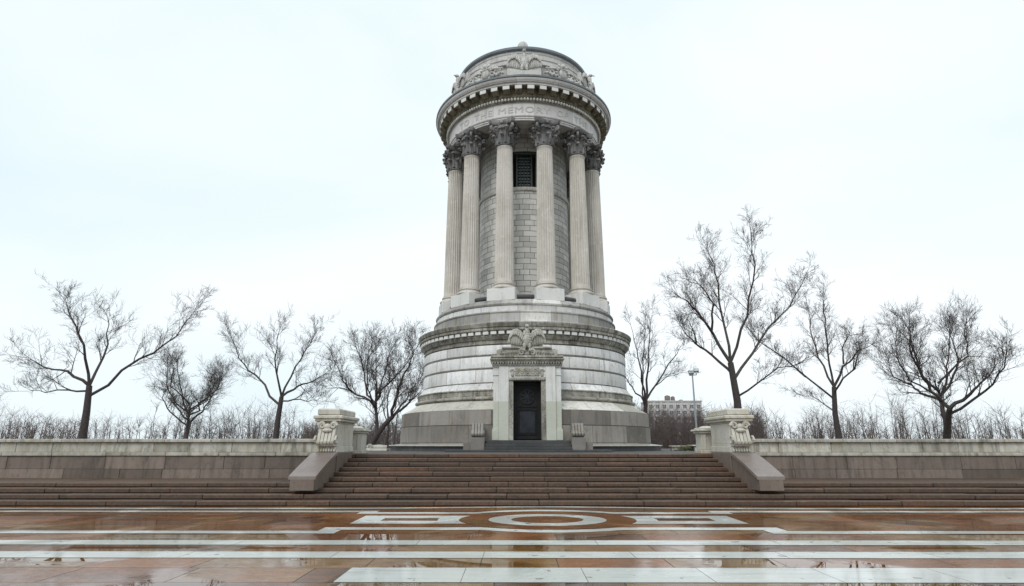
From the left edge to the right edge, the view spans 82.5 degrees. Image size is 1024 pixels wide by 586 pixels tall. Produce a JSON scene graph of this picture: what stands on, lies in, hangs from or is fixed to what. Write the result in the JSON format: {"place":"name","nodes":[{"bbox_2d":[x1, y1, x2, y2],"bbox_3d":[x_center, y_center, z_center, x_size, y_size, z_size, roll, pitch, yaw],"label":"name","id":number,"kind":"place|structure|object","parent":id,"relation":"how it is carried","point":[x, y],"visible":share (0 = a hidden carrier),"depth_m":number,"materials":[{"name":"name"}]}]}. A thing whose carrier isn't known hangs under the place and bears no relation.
{"place":"outdoors","nodes":[
{"label":"outdoors","id":0,"kind":"place"},
{"bbox_2d":[0,439,315,477],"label":"terrace wall","id":1,"kind":"structure","parent":0,"point":[152,458],"depth_m":20.25,"materials":[{"name":"grey stone"}]},
{"bbox_2d":[352,426,370,453],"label":"balustrade pier","id":2,"kind":"structure","parent":0,"point":[360,433],"depth_m":21.46,"materials":[{"name":"stone"}]},
{"bbox_2d":[366,444,388,450],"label":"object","id":3,"kind":"object","parent":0,"point":[377,447],"visible":0.96,"depth_m":30.67,"materials":[{"name":"stone"}]},
{"bbox_2d":[0,506,1023,585],"bbox_3d":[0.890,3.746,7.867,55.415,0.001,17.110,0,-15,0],"label":"plaza paving","id":4,"kind":"structure","parent":0,"point":[211,572],"depth_m":10.47,"materials":[{"name":"brown stone"}]},
{"bbox_2d":[0,506,1023,582],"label":"plaza marble bands","id":5,"kind":"object","parent":4,"relation":"on","point":[899,575],"visible":1,"depth_m":9.10,"materials":[{"name":"white stone"}]},
{"bbox_2d":[0,454,1023,506],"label":"stone steps","id":6,"kind":"structure","parent":4,"relation":"on","point":[465,480],"depth_m":17.51,"materials":[{"name":"brown stone"}]},
{"bbox_2d":[288,452,337,490],"bbox_3d":[-6.046,5.414,17.817,0.790,1.030,2.000,0,-15,0],"label":"stair cheek","id":7,"kind":"object","parent":6,"relation":"on","point":[313,471],"visible":0.99,"depth_m":17.40,"materials":[{"name":"beige stone"}]},
{"bbox_2d":[313,409,359,471],"bbox_3d":[-6.033,5.209,19.875,0.960,2.400,2.399,0,-15,0],"label":"stair pedestal","id":8,"kind":"object","parent":6,"relation":"on","point":[335,431],"visible":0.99,"depth_m":19.21,"materials":[{"name":"grey stone"}]},
{"bbox_2d":[704,408,754,471],"bbox_3d":[7.447,5.195,19.820,0.960,2.400,2.399,0,-15,0],"label":"stair pedestal","id":9,"kind":"object","parent":6,"relation":"on","point":[729,430],"visible":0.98,"depth_m":19.20,"materials":[{"name":"grey stone"}]},
{"bbox_2d":[730,452,784,490],"bbox_3d":[7.444,5.400,17.762,0.790,1.030,2.000,0,-15,0],"label":"stair cheek","id":10,"kind":"object","parent":6,"relation":"on","point":[754,471],"visible":0.99,"depth_m":17.39,"materials":[{"name":"beige stone"}]},
{"bbox_2d":[460,512,635,528],"bbox_3d":[0.800,5.136,13.231,3.970,0.001,3.136,0,-15,0],"label":"plaza ring slate","id":11,"kind":"object","parent":4,"relation":"on","point":[611,521],"visible":1,"depth_m":13.07,"materials":[{"name":"brown stone"}]},
{"bbox_2d":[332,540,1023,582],"bbox_3d":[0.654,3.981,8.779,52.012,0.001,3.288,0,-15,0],"label":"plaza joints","id":12,"kind":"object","parent":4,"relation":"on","point":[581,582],"visible":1,"depth_m":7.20,"materials":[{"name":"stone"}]},
{"bbox_2d":[0,0,1023,444],"label":"sky","id":13,"kind":"structure","parent":0,"point":[271,155],"materials":[{"name":"white"}]},
{"bbox_2d":[30,446,1023,506],"bbox_3d":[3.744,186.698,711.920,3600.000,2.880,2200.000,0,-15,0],"label":"ground","id":14,"kind":"structure","parent":0,"point":[785,499],"depth_m":18.74,"materials":[{"name":"stone"}]},
{"bbox_2d":[0,271,219,438],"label":"bare tree","id":15,"kind":"object","parent":14,"relation":"on","point":[84,423],"visible":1,"depth_m":46.72,"materials":[{"name":"brown plant"}]},
{"bbox_2d":[135,340,242,438],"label":"bare tree","id":16,"kind":"object","parent":14,"relation":"on","point":[189,411],"visible":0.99,"depth_m":61.40,"materials":[{"name":"brown plant"}]},
{"bbox_2d":[216,304,348,438],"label":"bare tree","id":17,"kind":"object","parent":14,"relation":"on","point":[279,403],"visible":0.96,"depth_m":49.48,"materials":[{"name":"brown plant"}]},
{"bbox_2d":[308,317,430,444],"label":"bare tree","id":18,"kind":"object","parent":14,"relation":"on","point":[413,390],"visible":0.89,"depth_m":43.75,"materials":[{"name":"brown plant"}]},
{"bbox_2d":[369,342,415,444],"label":"bare tree","id":19,"kind":"object","parent":14,"relation":"on","point":[388,416],"visible":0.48,"depth_m":55.09,"materials":[{"name":"brown plant"}]},
{"bbox_2d":[0,380,1023,448],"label":"woodland","id":20,"kind":"object","parent":14,"relation":"on","point":[667,434],"visible":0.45,"depth_m":69.01,"materials":[{"name":"brown plant"}]},
{"bbox_2d":[640,395,702,439],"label":"apartment block","id":21,"kind":"structure","parent":14,"relation":"on","point":[671,402],"depth_m":314.67,"materials":[{"name":"concrete"}]},
{"bbox_2d":[669,446,686,450],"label":"parapet","id":22,"kind":"structure","parent":14,"relation":"on","point":[673,448],"depth_m":31.54,"materials":[{"name":"stone"}]},
{"bbox_2d":[677,445,692,450],"bbox_3d":[9.202,8.212,30.980,0.854,0.370,0.636,0,-15,0],"label":"bush","id":23,"kind":"object","parent":14,"relation":"on","point":[687,448],"visible":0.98,"depth_m":30.91,"materials":[{"name":"green plant"}]},
{"bbox_2d":[688,368,698,427],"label":"floodlight pole","id":24,"kind":"object","parent":14,"relation":"on","point":[695,370],"visible":0.75,"depth_m":59.32,"materials":[{"name":"metal"}]},
{"bbox_2d":[731,270,887,438],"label":"bare tree","id":25,"kind":"object","parent":14,"relation":"on","point":[836,422],"visible":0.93,"depth_m":57.78,"materials":[{"name":"brown plant"}]},
{"bbox_2d":[860,291,1023,438],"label":"bare tree","id":26,"kind":"object","parent":14,"relation":"on","point":[946,416],"visible":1,"depth_m":46.44,"materials":[{"name":"brown plant"}]},
{"bbox_2d":[367,449,694,453],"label":"terrace","id":27,"kind":"structure","parent":0,"point":[665,451],"depth_m":24.77,"materials":[{"name":"grey stone"}]},
{"bbox_2d":[389,41,662,451],"bbox_3d":[0.770,-4.484,37.643,15.950,28.250,17.325,0,-15,0],"label":"monument","id":28,"kind":"object","parent":27,"relation":"on","point":[524,345],"visible":1,"depth_m":33.44,"materials":[{"name":"stone"}]},
{"bbox_2d":[513,152,536,186],"bbox_3d":[0.763,-7.567,36.767,1.648,2.460,0.930,0,-15,0],"label":"window","id":29,"kind":"structure","parent":28,"relation":"in","point":[524,163],"depth_m":36.77,"materials":[{"name":"brown metal"}]},
{"bbox_2d":[513,382,540,439],"bbox_3d":[0.745,5.831,28.940,1.400,2.810,0.640,0,-15,0],"label":"door","id":30,"kind":"structure","parent":28,"relation":"in","point":[526,395],"depth_m":28.66,"materials":[{"name":"brown metal"}]},
{"bbox_2d":[621,294,699,412],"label":"bare tree","id":31,"kind":"object","parent":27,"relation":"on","point":[645,397],"visible":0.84,"depth_m":49.83,"materials":[{"name":"brown plant"}]},
{"bbox_2d":[656,204,841,407],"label":"bare tree","id":32,"kind":"object","parent":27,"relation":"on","point":[730,369],"visible":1,"depth_m":40.39,"materials":[{"name":"brown plant"}]},
{"bbox_2d":[691,426,711,453],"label":"balustrade pier","id":33,"kind":"structure","parent":0,"point":[703,439],"depth_m":21.42,"materials":[{"name":"stone"}]},
{"bbox_2d":[751,439,1023,477],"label":"terrace wall","id":34,"kind":"structure","parent":0,"point":[895,458],"depth_m":20.15,"materials":[{"name":"grey stone"}]}
]}

